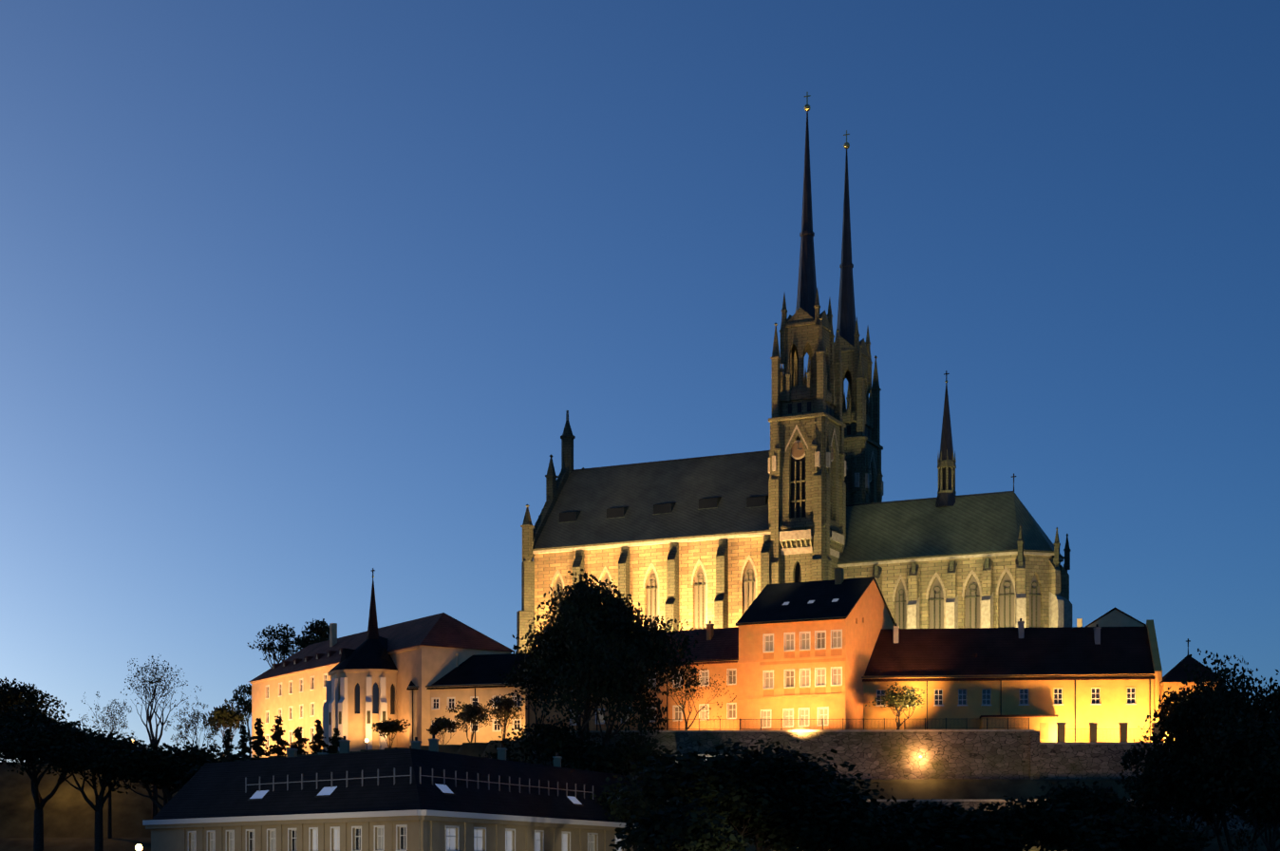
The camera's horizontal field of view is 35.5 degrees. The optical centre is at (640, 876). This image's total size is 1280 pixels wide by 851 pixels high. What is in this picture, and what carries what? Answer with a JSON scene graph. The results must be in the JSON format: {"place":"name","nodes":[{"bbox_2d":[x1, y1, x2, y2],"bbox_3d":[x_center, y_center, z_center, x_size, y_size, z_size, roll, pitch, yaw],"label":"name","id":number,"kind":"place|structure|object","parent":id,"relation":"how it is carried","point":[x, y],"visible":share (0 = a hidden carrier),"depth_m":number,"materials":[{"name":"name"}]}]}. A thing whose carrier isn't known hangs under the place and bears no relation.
{"place":"outdoors","nodes":[
{"label":"outdoors","id":0,"kind":"place"},
{"bbox_2d":[134,843,142,850],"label":"street lamp","id":1,"kind":"object","parent":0,"point":[139,847],"depth_m":157.05,"materials":[{"name":"white glass"}]},
{"bbox_2d":[247,623,311,667],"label":"tree","id":2,"kind":"object","parent":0,"point":[288,644],"depth_m":383.15,"materials":[{"name":"plant"}]},
{"bbox_2d":[292,618,329,647],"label":"tree","id":3,"kind":"object","parent":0,"point":[320,625],"depth_m":388.69,"materials":[{"name":"green plant"}]},
{"bbox_2d":[585,783,662,850],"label":"tree","id":4,"kind":"object","parent":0,"point":[627,816],"depth_m":220.91,"materials":[{"name":"green plant"}]},
{"bbox_2d":[0,738,1279,850],"bbox_3d":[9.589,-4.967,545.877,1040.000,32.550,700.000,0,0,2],"label":"hill terrain","id":5,"kind":"structure","parent":0,"point":[68,817],"depth_m":294.17,"materials":[{"name":"brown plant"}]},
{"bbox_2d":[0,677,71,767],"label":"tree","id":6,"kind":"object","parent":5,"relation":"on","point":[11,695],"depth_m":299.56,"materials":[{"name":"green plant"}]},
{"bbox_2d":[0,703,114,850],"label":"tree","id":7,"kind":"object","parent":5,"relation":"on","point":[32,729],"depth_m":277.96,"materials":[{"name":"plant"}]},
{"bbox_2d":[31,729,147,850],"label":"tree","id":8,"kind":"object","parent":5,"relation":"on","point":[97,746],"depth_m":276.55,"materials":[{"name":"green plant"}]},
{"bbox_2d":[78,691,137,838],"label":"bare tree","id":9,"kind":"object","parent":5,"relation":"on","point":[112,718],"depth_m":294.31,"materials":[{"name":"black plant"}]},
{"bbox_2d":[120,654,201,818],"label":"bare tree","id":10,"kind":"object","parent":5,"relation":"on","point":[154,739],"depth_m":298.13,"materials":[{"name":"black plant"}]},
{"bbox_2d":[79,740,244,809],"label":"tree","id":11,"kind":"object","parent":5,"relation":"on","point":[162,768],"depth_m":275.91,"materials":[{"name":"plant"}]},
{"bbox_2d":[164,696,221,751],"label":"tree","id":12,"kind":"object","parent":5,"relation":"on","point":[205,724],"depth_m":298.03,"materials":[{"name":"plant"}]},
{"bbox_2d":[174,752,272,787],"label":"bush","id":13,"kind":"object","parent":5,"relation":"on","point":[223,759],"visible":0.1,"depth_m":270.28,"materials":[{"name":"plant"}]},
{"bbox_2d":[202,697,248,748],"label":"tree","id":14,"kind":"object","parent":5,"relation":"on","point":[220,713],"depth_m":347.02,"materials":[{"name":"green plant"}]},
{"bbox_2d":[221,728,239,758],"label":"conifer","id":15,"kind":"object","parent":5,"relation":"on","point":[225,741],"depth_m":299.83,"materials":[{"name":"green plant"}]},
{"bbox_2d":[227,683,251,757],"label":"tree","id":16,"kind":"object","parent":5,"relation":"on","point":[247,705],"depth_m":367.59,"materials":[{"name":"green plant"}]},
{"bbox_2d":[232,724,252,756],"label":"conifer","id":17,"kind":"object","parent":5,"relation":"on","point":[243,744],"depth_m":297.70,"materials":[{"name":"green plant"}]},
{"bbox_2d":[248,717,268,756],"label":"conifer","id":18,"kind":"object","parent":5,"relation":"on","point":[256,747],"depth_m":295.65,"materials":[{"name":"green plant"}]},
{"bbox_2d":[264,715,290,755],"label":"conifer","id":19,"kind":"object","parent":5,"relation":"on","point":[281,743],"depth_m":297.53,"materials":[{"name":"green plant"}]},
{"bbox_2d":[284,726,309,753],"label":"conifer","id":20,"kind":"object","parent":5,"relation":"on","point":[300,750],"depth_m":294.46,"materials":[{"name":"green plant"}]},
{"bbox_2d":[308,718,329,753],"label":"conifer","id":21,"kind":"object","parent":5,"relation":"on","point":[313,747],"depth_m":293.38,"materials":[{"name":"green plant"}]},
{"bbox_2d":[326,727,342,752],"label":"conifer","id":22,"kind":"object","parent":5,"relation":"on","point":[335,743],"depth_m":292.28,"materials":[{"name":"green plant"}]},
{"bbox_2d":[322,567,397,752],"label":"chapel","id":23,"kind":"structure","parent":5,"relation":"on","point":[361,691],"depth_m":297.94,"materials":[{"name":"beige paint"}]},
{"bbox_2d":[248,612,513,757],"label":"building","id":24,"kind":"structure","parent":5,"relation":"on","point":[291,689],"depth_m":315.16,"materials":[{"name":"beige paint"}]},
{"bbox_2d":[371,716,411,747],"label":"tree","id":25,"kind":"object","parent":5,"relation":"on","point":[390,726],"depth_m":288.34,"materials":[{"name":"plant"}]},
{"bbox_2d":[426,715,470,744],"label":"tree","id":26,"kind":"object","parent":5,"relation":"on","point":[440,724],"depth_m":276.55,"materials":[{"name":"green plant"}]},
{"bbox_2d":[406,652,530,745],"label":"building","id":27,"kind":"structure","parent":5,"relation":"on","point":[472,679],"depth_m":292.11,"materials":[{"name":"beige paint"}]},
{"bbox_2d":[445,700,496,742],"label":"tree","id":28,"kind":"object","parent":5,"relation":"on","point":[469,711],"depth_m":282.22,"materials":[{"name":"green plant"}]},
{"bbox_2d":[482,692,524,740],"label":"tree","id":29,"kind":"object","parent":5,"relation":"on","point":[505,704],"depth_m":283.48,"materials":[{"name":"green plant"}]},
{"bbox_2d":[498,658,560,725],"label":"tree","id":30,"kind":"object","parent":5,"relation":"on","point":[509,676],"depth_m":257.86,"materials":[{"name":"green plant"}]},
{"bbox_2d":[489,719,608,770],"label":"tree","id":31,"kind":"object","parent":5,"relation":"on","point":[550,730],"depth_m":241.15,"materials":[{"name":"plant"}]},
{"bbox_2d":[510,568,700,751],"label":"tree","id":32,"kind":"object","parent":5,"relation":"on","point":[634,658],"depth_m":240.70,"materials":[{"name":"plant"}]},
{"bbox_2d":[525,620,738,736],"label":"house wing","id":33,"kind":"structure","parent":5,"relation":"on","point":[715,651],"depth_m":272.47,"materials":[{"name":"paint"}]},
{"bbox_2d":[516,410,771,653],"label":"cathedral nave","id":34,"kind":"structure","parent":5,"relation":"on","point":[688,539],"depth_m":323.63,"materials":[{"name":"beige stone"}]},
{"bbox_2d":[648,662,736,730],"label":"tree","id":35,"kind":"object","parent":5,"relation":"on","point":[687,682],"depth_m":257.86,"materials":[{"name":"green plant"}]},
{"bbox_2d":[675,753,728,762],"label":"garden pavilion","id":36,"kind":"structure","parent":5,"relation":"on","point":[708,755],"depth_m":248.00,"materials":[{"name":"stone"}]},
{"bbox_2d":[735,567,895,730],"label":"orange house","id":37,"kind":"structure","parent":5,"relation":"on","point":[805,649],"depth_m":261.48,"materials":[{"name":"paint"}]},
{"bbox_2d":[865,681,924,729],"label":"tree","id":38,"kind":"object","parent":5,"relation":"on","point":[900,696],"depth_m":257.89,"materials":[{"name":"green plant"}]},
{"bbox_2d":[531,729,1279,830],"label":"rampart walls","id":39,"kind":"structure","parent":5,"relation":"on","point":[885,754],"depth_m":252.62,"materials":[{"name":"stone"}]},
{"bbox_2d":[535,717,1187,742],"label":"terrace fence","id":40,"kind":"object","parent":39,"relation":"on","point":[1092,732],"visible":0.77,"depth_m":253.26,"materials":[{"name":"grey metal"}]},
{"bbox_2d":[837,370,1072,628],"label":"church choir","id":41,"kind":"structure","parent":5,"relation":"on","point":[947,557],"depth_m":306.89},
{"bbox_2d":[861,618,1221,742],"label":"long yellow house","id":42,"kind":"structure","parent":5,"relation":"on","point":[1044,680],"depth_m":262.08,"materials":[{"name":"paint"}]},
{"bbox_2d":[1076,606,1146,626],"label":"building","id":43,"kind":"structure","parent":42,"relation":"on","point":[1115,616],"depth_m":285.00,"materials":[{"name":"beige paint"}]},
{"bbox_2d":[597,731,682,789],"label":"tree","id":44,"kind":"object","parent":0,"point":[630,752],"depth_m":240.80,"materials":[{"name":"green plant"}]},
{"bbox_2d":[0,0,1279,761],"label":"sky","id":45,"kind":"structure","parent":0,"point":[299,299],"materials":[{"name":"blue"}]},
{"bbox_2d":[608,795,750,850],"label":"tree","id":46,"kind":"object","parent":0,"point":[687,820],"depth_m":181.96,"materials":[{"name":"green plant"}]},
{"bbox_2d":[768,92,846,583],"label":"cathedral tower","id":47,"kind":"structure","parent":0,"point":[806,497],"depth_m":310.32,"materials":[{"name":"beige stone"}]},
{"bbox_2d":[746,785,930,850],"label":"tree","id":48,"kind":"object","parent":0,"point":[778,836],"depth_m":193.65,"materials":[{"name":"green plant"}]},
{"bbox_2d":[830,130,883,505],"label":"cathedral tower","id":49,"kind":"structure","parent":0,"point":[863,448],"depth_m":327.93,"materials":[{"name":"grey stone"}]},
{"bbox_2d":[834,797,1016,850],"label":"tree","id":50,"kind":"object","parent":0,"point":[943,820],"depth_m":203.69,"materials":[{"name":"green plant"}]},
{"bbox_2d":[960,792,1102,850],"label":"tree","id":51,"kind":"object","parent":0,"point":[1050,818],"depth_m":211.26,"materials":[{"name":"plant"}]},
{"bbox_2d":[1022,777,1189,850],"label":"tree","id":52,"kind":"object","parent":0,"point":[1080,797],"depth_m":215.36,"materials":[{"name":"plant"}]},
{"bbox_2d":[1114,728,1235,850],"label":"tree","id":53,"kind":"object","parent":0,"point":[1172,769],"depth_m":218.12,"materials":[{"name":"green plant"}]},
{"bbox_2d":[1120,648,1279,850],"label":"tree","id":54,"kind":"object","parent":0,"point":[1185,705],"depth_m":216.60,"materials":[{"name":"green plant"}]},
{"bbox_2d":[1191,710,1279,850],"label":"tree","id":55,"kind":"object","parent":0,"point":[1253,783],"depth_m":206.03,"materials":[{"name":"green plant"}]},
{"label":"ground surface","id":56,"kind":"structure","parent":0,"visible":0},
{"bbox_2d":[142,734,658,850],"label":"town house","id":57,"kind":"structure","parent":56,"relation":"on","point":[415,797],"depth_m":195.13,"materials":[{"name":"beige paint"}]},
{"bbox_2d":[601,737,899,850],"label":"tree","id":58,"kind":"object","parent":56,"relation":"on","point":[691,777],"depth_m":193.97,"materials":[{"name":"green plant"}]}
]}

